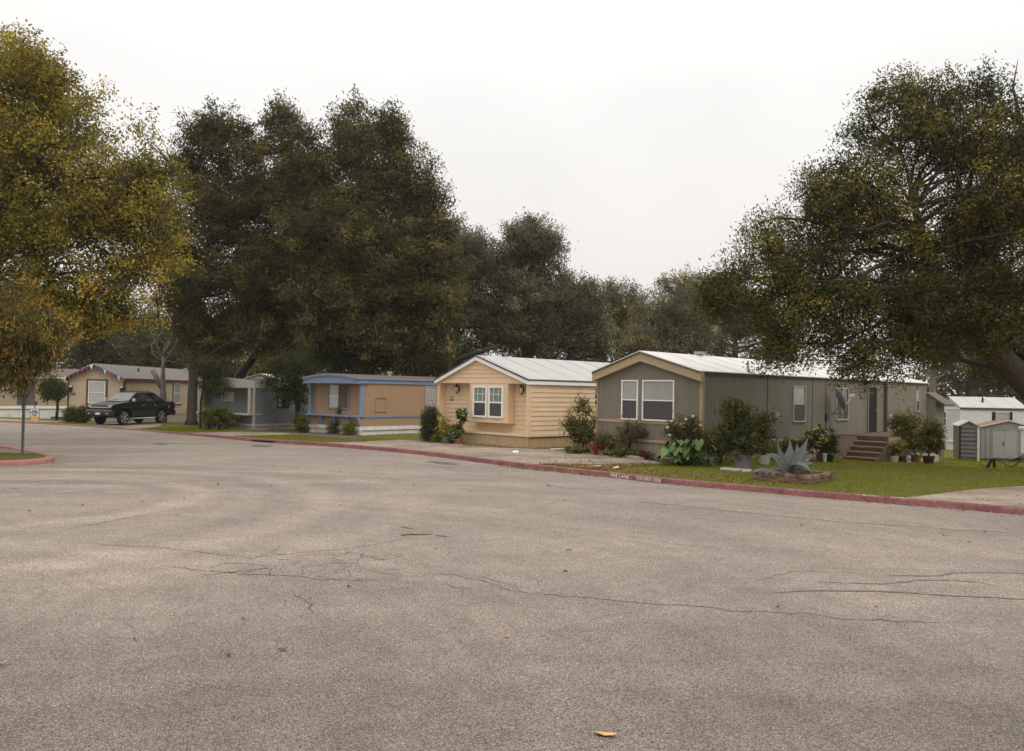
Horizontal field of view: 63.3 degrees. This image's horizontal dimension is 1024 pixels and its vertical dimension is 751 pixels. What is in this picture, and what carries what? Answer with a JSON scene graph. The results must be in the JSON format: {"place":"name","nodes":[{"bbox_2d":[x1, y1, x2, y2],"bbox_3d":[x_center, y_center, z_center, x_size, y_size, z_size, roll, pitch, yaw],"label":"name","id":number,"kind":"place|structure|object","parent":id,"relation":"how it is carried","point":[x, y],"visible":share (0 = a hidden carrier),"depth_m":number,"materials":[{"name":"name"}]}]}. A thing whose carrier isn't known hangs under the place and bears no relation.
{"place":"outdoors","nodes":[
{"label":"outdoors","id":0,"kind":"place"},
{"bbox_2d":[0,446,45,459],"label":"island lawn","id":1,"kind":"structure","parent":0,"point":[12,456],"depth_m":24.59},
{"bbox_2d":[17,383,34,453],"bbox_3d":[-14.851,1.275,25.347,0.520,2.250,0.075,1,-1,-7],"label":"street sign","id":2,"kind":"object","parent":1,"relation":"on","point":[23,402],"visible":0.75,"depth_m":25.35,"materials":[{"name":"metal"}]},
{"bbox_2d":[0,262,84,400],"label":"drooping tree","id":3,"kind":"object","parent":1,"relation":"on","point":[26,352],"visible":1,"depth_m":23.69,"materials":[{"name":"green plant"}]},
{"bbox_2d":[0,17,204,352],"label":"shade tree","id":4,"kind":"object","parent":1,"relation":"on","point":[91,210],"visible":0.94,"depth_m":30.27,"materials":[{"name":"green plant"}]},
{"bbox_2d":[94,422,162,428],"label":"driveway","id":5,"kind":"structure","parent":0,"point":[140,425],"depth_m":45.89,"materials":[{"name":"concrete"}]},
{"bbox_2d":[85,391,175,424],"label":"pickup truck","id":6,"kind":"object","parent":5,"relation":"on","point":[136,406],"visible":1,"depth_m":46.45,"materials":[{"name":"black paint"}]},
{"bbox_2d":[198,432,291,435],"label":"driveway","id":7,"kind":"structure","parent":0,"point":[240,433],"depth_m":38.38,"materials":[{"name":"concrete"}]},
{"bbox_2d":[302,432,360,436],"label":"soil","id":8,"kind":"structure","parent":0,"point":[335,434],"depth_m":37.85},
{"bbox_2d":[289,411,313,432],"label":"border shrub","id":9,"kind":"object","parent":8,"relation":"on","point":[300,425],"visible":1,"depth_m":38.93,"materials":[{"name":"green plant"}]},
{"bbox_2d":[325,418,340,433],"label":"border shrub","id":10,"kind":"object","parent":8,"relation":"on","point":[333,429],"visible":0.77,"depth_m":38.69,"materials":[{"name":"green plant"}]},
{"bbox_2d":[340,420,357,434],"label":"border shrub","id":11,"kind":"object","parent":8,"relation":"on","point":[347,429],"visible":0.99,"depth_m":37.70,"materials":[{"name":"green plant"}]},
{"bbox_2d":[327,440,660,464],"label":"driveway","id":12,"kind":"structure","parent":0,"point":[509,454],"depth_m":28.57,"materials":[{"name":"concrete"}]},
{"bbox_2d":[563,445,589,452],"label":"ground cover","id":13,"kind":"object","parent":12,"relation":"on","point":[574,449],"visible":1,"depth_m":28.50,"materials":[{"name":"green plant"}]},
{"bbox_2d":[0,422,1023,750],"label":"road","id":14,"kind":"structure","parent":0,"point":[436,664],"depth_m":8.75,"materials":[{"name":"asphalt"}]},
{"bbox_2d":[0,444,54,465],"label":"island kerb","id":15,"kind":"structure","parent":14,"relation":"on","point":[49,458],"depth_m":23.41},
{"bbox_2d":[153,443,455,463],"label":"road stains","id":16,"kind":"object","parent":14,"relation":"on","point":[438,462],"visible":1,"depth_m":31.96,"materials":[{"name":"liquid"}]},
{"bbox_2d":[0,421,1023,514],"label":"kerb","id":17,"kind":"structure","parent":14,"relation":"on","point":[889,500],"depth_m":21.21,"materials":[{"name":"red paint"}]},
{"bbox_2d":[10,456,1022,644],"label":"road cracks","id":18,"kind":"object","parent":14,"relation":"on","point":[480,575],"visible":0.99,"depth_m":10.39,"materials":[{"name":"asphalt"}]},
{"bbox_2d":[28,438,1023,656],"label":"fallen leaves","id":19,"kind":"object","parent":14,"relation":"on","point":[609,467],"visible":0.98,"depth_m":23.61,"materials":[{"name":"brown plant"}]},
{"bbox_2d":[775,572,1023,598],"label":"crack sealant","id":20,"kind":"object","parent":14,"relation":"on","point":[909,581],"visible":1,"depth_m":10.29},
{"bbox_2d":[0,417,1023,497],"bbox_3d":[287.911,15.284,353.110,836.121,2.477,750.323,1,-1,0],"label":"lawn","id":21,"kind":"structure","parent":0,"point":[948,454],"depth_m":23.01,"materials":[{"name":"plant"}]},
{"bbox_2d":[30,409,39,421],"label":"yard sign","id":22,"kind":"object","parent":21,"relation":"on","point":[34,412],"visible":1,"depth_m":47.91,"materials":[{"name":"grey paint"}]},
{"bbox_2d":[0,369,79,418],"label":"mobile home","id":23,"kind":"object","parent":21,"relation":"on","point":[9,407],"visible":0.2,"depth_m":56.70,"materials":[{"name":"beige metal"}]},
{"bbox_2d":[35,375,67,419],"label":"ornamental tree","id":24,"kind":"object","parent":21,"relation":"on","point":[56,389],"visible":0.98,"depth_m":50.66,"materials":[{"name":"green plant"}]},
{"bbox_2d":[59,403,93,422],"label":"hedge","id":25,"kind":"object","parent":21,"relation":"on","point":[74,414],"visible":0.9,"depth_m":47.14,"materials":[{"name":"green plant"}]},
{"bbox_2d":[52,297,143,368],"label":"background tree","id":26,"kind":"object","parent":21,"relation":"on","point":[97,354],"visible":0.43,"depth_m":76.55,"materials":[{"name":"green plant"}]},
{"bbox_2d":[65,363,200,421],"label":"mobile home","id":27,"kind":"object","parent":21,"relation":"on","point":[90,386],"visible":0.41,"depth_m":52.01,"materials":[{"name":"beige"}]},
{"bbox_2d":[63,364,124,381],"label":"pennant string","id":28,"kind":"object","parent":27,"relation":"hanging from","point":[96,366],"visible":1,"depth_m":50.63,"materials":[{"name":"multicoloured fabric"}]},
{"bbox_2d":[88,381,105,402],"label":"window","id":29,"kind":"structure","parent":27,"relation":"in","point":[96,389],"depth_m":50.96,"materials":[{"name":"glass"}]},
{"bbox_2d":[174,383,181,403],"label":"window","id":30,"kind":"structure","parent":27,"relation":"in","point":[177,387],"depth_m":59.06,"materials":[{"name":"glass"}]},
{"bbox_2d":[104,303,187,369],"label":"background tree","id":31,"kind":"object","parent":21,"relation":"on","point":[141,341],"visible":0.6,"depth_m":72.75,"materials":[{"name":"green plant"}]},
{"bbox_2d":[146,315,180,421],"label":"pruned tree","id":32,"kind":"object","parent":21,"relation":"on","point":[161,382],"visible":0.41,"depth_m":52.51,"materials":[{"name":"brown plant"}]},
{"bbox_2d":[154,300,254,377],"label":"background tree","id":33,"kind":"object","parent":21,"relation":"on","point":[235,365],"visible":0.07,"depth_m":68.89,"materials":[{"name":"green plant"}]},
{"bbox_2d":[184,353,235,428],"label":"yard tree","id":34,"kind":"object","parent":21,"relation":"on","point":[205,370],"visible":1,"depth_m":42.57,"materials":[{"name":"green plant"}]},
{"bbox_2d":[194,404,240,429],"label":"border shrub","id":35,"kind":"object","parent":21,"relation":"on","point":[216,417],"visible":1,"depth_m":41.76,"materials":[{"name":"green plant"}]},
{"bbox_2d":[144,88,347,424],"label":"pecan tree","id":36,"kind":"object","parent":21,"relation":"on","point":[224,216],"visible":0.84,"depth_m":46.70,"materials":[{"name":"green plant"}]},
{"bbox_2d":[196,377,308,430],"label":"mobile home","id":37,"kind":"object","parent":21,"relation":"on","point":[251,404],"visible":0.27,"depth_m":43.00,"materials":[{"name":"grey"}]},
{"bbox_2d":[227,288,296,378],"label":"leaning tree","id":38,"kind":"object","parent":21,"relation":"on","point":[245,367],"depth_m":50.80,"materials":[{"name":"brown plant"}]},
{"bbox_2d":[234,334,330,375],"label":"background tree","id":39,"kind":"object","parent":21,"relation":"on","point":[257,367],"visible":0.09,"depth_m":66.90,"materials":[{"name":"green plant"}]},
{"bbox_2d":[256,348,326,430],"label":"yard tree","id":40,"kind":"object","parent":21,"relation":"on","point":[294,390],"visible":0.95,"depth_m":41.20,"materials":[{"name":"green plant"}]},
{"bbox_2d":[137,427,462,443],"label":"grass","id":41,"kind":"structure","parent":21,"relation":"on","point":[196,430],"depth_m":36.31,"materials":[{"name":"plant"}]},
{"bbox_2d":[292,433,358,439],"bbox_3d":[-8.048,2.617,35.653,4.114,0.140,0.100,0,-1,36],"label":"garden edging","id":42,"kind":"object","parent":21,"relation":"on","point":[329,436],"visible":0.79,"depth_m":35.47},
{"bbox_2d":[257,83,476,375],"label":"pecan tree","id":43,"kind":"object","parent":21,"relation":"on","point":[366,301],"visible":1,"depth_m":45.46,"materials":[{"name":"green plant"}]},
{"bbox_2d":[302,372,436,434],"bbox_3d":[-3.899,2.748,44.122,4.282,5.660,14.360,0,-1,40],"label":"mobile home","id":44,"kind":"object","parent":21,"relation":"on","point":[378,404],"visible":0.5,"depth_m":39.26,"materials":[{"name":"tan siding"},{"name":"blue paint"},{"name":"white paint"}]},
{"bbox_2d":[328,384,349,408],"bbox_3d":[-8.156,0.974,39.074,1.540,1.180,0.072,0,-1,40],"label":"window","id":45,"kind":"structure","parent":44,"relation":"in","point":[342,391],"depth_m":39.05,"materials":[{"name":"glass"}]},
{"bbox_2d":[425,386,435,405],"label":"window","id":46,"kind":"structure","parent":44,"relation":"in","point":[430,391],"depth_m":41.16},
{"bbox_2d":[304,349,463,376],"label":"background tree","id":47,"kind":"object","parent":21,"relation":"on","point":[442,368],"visible":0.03,"depth_m":65.48,"materials":[{"name":"green plant"}]},
{"bbox_2d":[416,402,443,441],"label":"column shrub","id":48,"kind":"object","parent":21,"relation":"on","point":[429,424],"visible":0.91,"depth_m":33.88,"materials":[{"name":"green plant"}]},
{"bbox_2d":[443,437,449,442],"bbox_3d":[-2.611,2.583,33.279,0.307,0.261,0.302,1,-1,0],"label":"plant pot","id":49,"kind":"object","parent":21,"relation":"on","point":[446,439],"visible":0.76,"depth_m":33.17,"materials":[{"name":"ceramic"}]},
{"bbox_2d":[432,411,454,440],"bbox_3d":[-2.660,2.045,33.308,1.131,1.284,0.877,0,-1,39],"label":"dracaena","id":50,"kind":"object","parent":49,"relation":"in","point":[445,428],"visible":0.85,"depth_m":33.20,"materials":[{"name":"yellow plant"}]},
{"bbox_2d":[400,333,496,376],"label":"background tree","id":51,"kind":"object","parent":21,"relation":"on","point":[448,354],"visible":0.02,"depth_m":71.43,"materials":[{"name":"green plant"}]},
{"bbox_2d":[453,438,462,443],"bbox_3d":[-2.122,2.598,32.844,0.404,0.218,0.398,1,-1,0],"label":"plant pot","id":52,"kind":"object","parent":21,"relation":"on","point":[456,441],"visible":0.91,"depth_m":32.70,"materials":[{"name":"ceramic"}]},
{"bbox_2d":[448,407,467,440],"bbox_3d":[-2.128,1.917,32.842,0.867,1.415,0.813,1,-1,0],"label":"plumeria","id":53,"kind":"object","parent":52,"relation":"in","point":[456,431],"visible":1,"depth_m":32.72,"materials":[{"name":"green plant"}]},
{"bbox_2d":[448,211,521,369],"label":"oak tree","id":54,"kind":"object","parent":21,"relation":"on","point":[476,252],"visible":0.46,"depth_m":55.19,"materials":[{"name":"green plant"}]},
{"bbox_2d":[460,207,578,358],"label":"oak tree","id":55,"kind":"object","parent":21,"relation":"on","point":[523,239],"visible":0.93,"depth_m":54.98,"materials":[{"name":"green plant"}]},
{"bbox_2d":[434,355,609,447],"bbox_3d":[4.394,2.502,38.418,16.105,6.230,5.624,2,-2,-44],"label":"mobile home","id":56,"kind":"object","parent":21,"relation":"on","point":[516,402],"visible":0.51,"depth_m":32.52,"materials":[{"name":"yellow"}]},
{"bbox_2d":[468,383,514,423],"bbox_3d":[-0.824,1.079,32.675,0.420,1.528,2.280,2,-2,-44],"label":"bay window","id":57,"kind":"structure","parent":56,"relation":"in","point":[489,402],"depth_m":32.38,"materials":[{"name":"yellow"}]},
{"bbox_2d":[48,351,1023,404],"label":"woodland","id":58,"kind":"object","parent":21,"relation":"on","point":[962,393],"visible":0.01,"depth_m":115.08,"materials":[{"name":"green plant"}]},
{"bbox_2d":[513,266,620,361],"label":"oak tree","id":59,"kind":"object","parent":21,"relation":"on","point":[583,324],"visible":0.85,"depth_m":54.93,"materials":[{"name":"green plant"}]},
{"bbox_2d":[584,275,659,362],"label":"oak tree","id":60,"kind":"object","parent":21,"relation":"on","point":[621,302],"visible":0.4,"depth_m":72.93,"materials":[{"name":"green plant"}]},
{"bbox_2d":[613,285,722,359],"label":"oak tree","id":61,"kind":"object","parent":21,"relation":"on","point":[681,326],"visible":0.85,"depth_m":69.17,"materials":[{"name":"green plant"}]},
{"bbox_2d":[648,436,723,465],"bbox_3d":[5.206,2.256,24.771,2.318,0.870,1.406,1,-1,0],"label":"elephant ear","id":62,"kind":"object","parent":21,"relation":"on","point":[681,451],"visible":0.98,"depth_m":24.52},
{"bbox_2d":[647,262,735,356],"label":"oak tree","id":63,"kind":"object","parent":21,"relation":"on","point":[667,288],"visible":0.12,"depth_m":79.55,"materials":[{"name":"green plant"}]},
{"bbox_2d":[697,428,736,463],"bbox_3d":[6.316,2.104,25.392,1.222,1.184,1.179,0,-1,34],"label":"border shrub","id":64,"kind":"object","parent":21,"relation":"on","point":[708,442],"visible":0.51,"depth_m":25.27,"materials":[{"name":"green plant"}]},
{"bbox_2d":[735,454,750,468],"bbox_3d":[6.574,2.463,23.666,0.338,0.428,0.338,2,-2,-44],"label":"plant pot","id":65,"kind":"object","parent":21,"relation":"on","point":[744,462],"visible":0.73,"depth_m":23.54,"materials":[{"name":"ceramic"}]},
{"bbox_2d":[708,395,782,461],"bbox_3d":[6.562,1.526,23.694,1.955,1.956,1.871,2,-2,-44],"label":"oleander","id":66,"kind":"object","parent":65,"relation":"in","point":[739,430],"visible":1,"depth_m":23.44,"materials":[{"name":"green plant"}]},
{"bbox_2d":[686,289,801,361],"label":"oak tree","id":67,"kind":"object","parent":21,"relation":"on","point":[736,335],"visible":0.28,"depth_m":75.68,"materials":[{"name":"green plant"}]},
{"bbox_2d":[757,454,770,464],"bbox_3d":[7.716,2.571,25.439,0.407,0.291,0.400,1,-1,0],"label":"plant pot","id":68,"kind":"object","parent":21,"relation":"on","point":[764,459],"visible":0.79,"depth_m":25.30,"materials":[{"name":"ceramic"}]},
{"bbox_2d":[591,351,954,460],"bbox_3d":[11.872,2.495,34.188,20.493,6.350,5.190,2,-2,-44],"label":"mobile home","id":69,"kind":"object","parent":21,"relation":"on","point":[651,390],"visible":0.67,"depth_m":28.63,"materials":[{"name":"grey"}]},
{"bbox_2d":[621,380,638,419],"bbox_3d":[3.962,0.819,27.992,0.072,1.340,0.690,2,-2,-44],"label":"window","id":70,"kind":"structure","parent":69,"relation":"in","point":[629,388],"depth_m":28.00,"materials":[{"name":"glass"}]},
{"bbox_2d":[642,380,674,421],"bbox_3d":[4.770,0.817,27.163,0.072,1.340,1.270,2,-2,-44],"label":"window","id":71,"kind":"structure","parent":69,"relation":"in","point":[658,396],"depth_m":27.15,"materials":[{"name":"glass"}]},
{"bbox_2d":[792,386,805,421],"bbox_3d":[10.499,1.042,30.383,0.940,1.320,0.072,2,-2,-44],"label":"window","id":72,"kind":"structure","parent":69,"relation":"in","point":[799,392],"depth_m":30.41,"materials":[{"name":"glass"}]},
{"bbox_2d":[825,388,854,420],"bbox_3d":[12.522,1.114,31.744,0.678,1.297,0.922,2,-2,-44],"label":"satellite dish","id":73,"kind":"object","parent":69,"relation":"attached to","point":[841,400],"visible":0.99,"depth_m":31.65,"materials":[{"name":"black metal"}]},
{"bbox_2d":[835,388,848,419],"bbox_3d":[13.058,1.126,32.872,1.100,1.280,0.072,2,-2,-44],"label":"window","id":74,"kind":"structure","parent":69,"relation":"in","point":[845,394],"depth_m":32.97,"materials":[{"name":"white glass"}]},
{"bbox_2d":[869,387,876,431],"bbox_3d":[15.143,1.442,34.870,0.810,1.880,0.115,2,-2,-44],"label":"door","id":75,"kind":"structure","parent":69,"relation":"in","point":[873,399],"depth_m":34.89,"materials":[{"name":"metal"}]},
{"bbox_2d":[915,391,919,411],"bbox_3d":[18.741,1.189,38.395,0.450,0.970,0.072,2,-2,-44],"label":"window","id":76,"kind":"structure","parent":69,"relation":"in","point":[917,393],"depth_m":38.40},
{"bbox_2d":[751,468,834,484],"bbox_3d":[7.225,2.590,21.355,1.543,0.249,1.636,0,-1,43],"label":"brick planter","id":77,"kind":"object","parent":21,"relation":"on","point":[803,477],"visible":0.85,"depth_m":20.85,"materials":[{"name":"brick"}]},
{"bbox_2d":[751,438,816,473],"bbox_3d":[6.941,2.067,21.382,1.974,0.961,1.260,1,-1,0],"label":"agave","id":78,"kind":"object","parent":77,"relation":"on","point":[792,461],"visible":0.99,"depth_m":21.25,"materials":[{"name":"plant"}]},
{"bbox_2d":[816,454,822,461],"bbox_3d":[10.246,2.733,27.617,0.289,0.250,0.284,1,-1,0],"label":"plant pot","id":79,"kind":"object","parent":21,"relation":"on","point":[819,457],"visible":0.7,"depth_m":27.52,"materials":[{"name":"ceramic"}]},
{"bbox_2d":[802,424,841,453],"bbox_3d":[10.280,2.093,27.554,1.267,1.081,1.206,1,-1,0],"label":"frangipani","id":80,"kind":"object","parent":79,"relation":"in","point":[818,437],"visible":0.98,"depth_m":27.42,"materials":[{"name":"green plant"}]},
{"bbox_2d":[815,438,841,456],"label":"pot plant","id":81,"kind":"object","parent":21,"relation":"on","point":[830,450],"visible":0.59,"depth_m":27.62,"materials":[{"name":"green plant"}]},
{"bbox_2d":[677,51,1023,401],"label":"shade tree","id":82,"kind":"object","parent":21,"relation":"on","point":[932,303],"visible":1,"depth_m":22.61,"materials":[{"name":"green plant"}]},
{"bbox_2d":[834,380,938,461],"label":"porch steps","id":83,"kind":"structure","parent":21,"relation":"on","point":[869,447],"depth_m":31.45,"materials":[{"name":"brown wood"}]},
{"bbox_2d":[889,455,898,462],"bbox_3d":[14.222,3.114,30.997,0.381,0.243,0.375,1,-1,0],"label":"plant pot","id":84,"kind":"object","parent":21,"relation":"on","point":[892,458],"visible":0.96,"depth_m":30.86,"materials":[{"name":"ceramic"}]},
{"bbox_2d":[882,438,908,455],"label":"pot plant","id":85,"kind":"object","parent":84,"relation":"in","point":[897,447],"visible":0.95,"depth_m":30.89,"materials":[{"name":"green plant"}]},
{"bbox_2d":[910,455,921,462],"bbox_3d":[15.606,3.217,32.118,0.454,0.271,0.447,1,-1,0],"label":"plant pot","id":86,"kind":"object","parent":21,"relation":"on","point":[917,458],"visible":0.83,"depth_m":31.96,"materials":[{"name":"ceramic"}]},
{"bbox_2d":[885,406,928,455],"bbox_3d":[15.401,2.187,32.156,1.780,1.998,1.650,0,-1,26],"label":"pot shrub","id":87,"kind":"object","parent":86,"relation":"in","point":[904,425],"visible":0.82,"depth_m":31.91,"materials":[{"name":"green plant"}]},
{"bbox_2d":[922,456,934,463],"bbox_3d":[15.416,3.129,30.774,0.454,0.297,0.447,1,-1,0],"label":"plant pot","id":88,"kind":"object","parent":21,"relation":"on","point":[928,459],"visible":0.98,"depth_m":30.62,"materials":[{"name":"plastic"}]},
{"bbox_2d":[910,417,947,455],"bbox_3d":[15.549,2.261,30.806,1.186,1.480,1.381,1,-1,0],"label":"pot shrub","id":89,"kind":"object","parent":88,"relation":"in","point":[932,435],"visible":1,"depth_m":30.55,"materials":[{"name":"green plant"}]},
{"bbox_2d":[837,459,1023,470],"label":"grass","id":90,"kind":"structure","parent":21,"relation":"on","point":[999,465],"depth_m":31.26,"materials":[{"name":"plant"}]},
{"bbox_2d":[912,336,974,395],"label":"background tree","id":91,"kind":"object","parent":21,"relation":"on","point":[934,376],"visible":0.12,"depth_m":61.85,"materials":[{"name":"green plant"}]},
{"bbox_2d":[914,312,1011,396],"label":"background tree","id":92,"kind":"object","parent":21,"relation":"on","point":[969,385],"visible":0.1,"depth_m":65.81,"materials":[{"name":"green plant"}]},
{"bbox_2d":[952,419,979,460],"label":"metal shed","id":93,"kind":"structure","parent":21,"relation":"on","point":[966,439],"depth_m":39.31,"materials":[{"name":"silver metal"}]},
{"bbox_2d":[944,396,1023,449],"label":"mobile home","id":94,"kind":"object","parent":21,"relation":"on","point":[976,410],"visible":0.43,"depth_m":52.68,"materials":[{"name":"grey"}]},
{"bbox_2d":[963,325,1023,403],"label":"background tree","id":95,"kind":"object","parent":21,"relation":"on","point":[1018,398],"visible":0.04,"depth_m":68.17,"materials":[{"name":"green plant"}]},
{"bbox_2d":[976,419,1023,462],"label":"metal shed","id":96,"kind":"structure","parent":21,"relation":"on","point":[1000,439],"depth_m":40.37,"materials":[{"name":"grey metal"}]},
{"bbox_2d":[993,430,1004,457],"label":"door","id":97,"kind":"structure","parent":96,"relation":"in","point":[998,435],"depth_m":40.39,"materials":[{"name":"grey metal"}]},
{"bbox_2d":[1005,430,1016,457],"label":"door","id":98,"kind":"structure","parent":96,"relation":"in","point":[1010,436],"depth_m":40.20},
{"bbox_2d":[985,426,1023,468],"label":"trailer","id":99,"kind":"object","parent":21,"relation":"on","point":[992,461],"visible":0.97,"depth_m":28.64,"materials":[{"name":"white paint"}]},
{"bbox_2d":[0,0,1023,397],"label":"sky","id":100,"kind":"structure","parent":0,"point":[646,129],"materials":[{"name":"white"}]},
{"bbox_2d":[586,449,704,463],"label":"soil","id":101,"kind":"structure","parent":0,"point":[651,458],"depth_m":26.53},
{"bbox_2d":[558,389,599,447],"bbox_3d":[2.446,1.595,29.295,1.683,2.220,1.559,0,-1,37],"label":"rose bush","id":102,"kind":"object","parent":101,"relation":"on","point":[580,430],"visible":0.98,"depth_m":29.14,"materials":[{"name":"green plant"}]},
{"bbox_2d":[596,429,625,453],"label":"rose bush","id":103,"kind":"object","parent":101,"relation":"on","point":[606,441],"visible":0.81,"depth_m":28.02,"materials":[{"name":"green plant"}]},
{"bbox_2d":[606,447,653,456],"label":"ground cover","id":104,"kind":"object","parent":101,"relation":"on","point":[618,452],"visible":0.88,"depth_m":27.22,"materials":[{"name":"green plant"}]},
{"bbox_2d":[613,415,648,449],"bbox_3d":[4.034,2.009,27.438,1.457,1.399,0.926,1,-1,0],"label":"rose bush","id":105,"kind":"object","parent":101,"relation":"on","point":[630,435],"visible":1,"depth_m":27.39,"materials":[{"name":"green plant"}]},
{"bbox_2d":[657,410,706,447],"bbox_3d":[5.383,1.894,25.891,1.825,1.616,1.123,1,-1,0],"label":"rose bush","id":106,"kind":"object","parent":101,"relation":"on","point":[688,425],"visible":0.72,"depth_m":25.81,"materials":[{"name":"green plant"}]},
{"bbox_2d":[906,486,1023,506],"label":"driveway","id":107,"kind":"structure","parent":0,"point":[1003,496],"depth_m":18.36,"materials":[{"name":"concrete"}]},
{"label":"soil","id":108,"kind":"structure","parent":0,"visible":0},
{"bbox_2d":[772,436,816,455],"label":"border shrub","id":109,"kind":"object","parent":108,"relation":"on","point":[785,444],"visible":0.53,"depth_m":27.44,"materials":[{"name":"green plant"}]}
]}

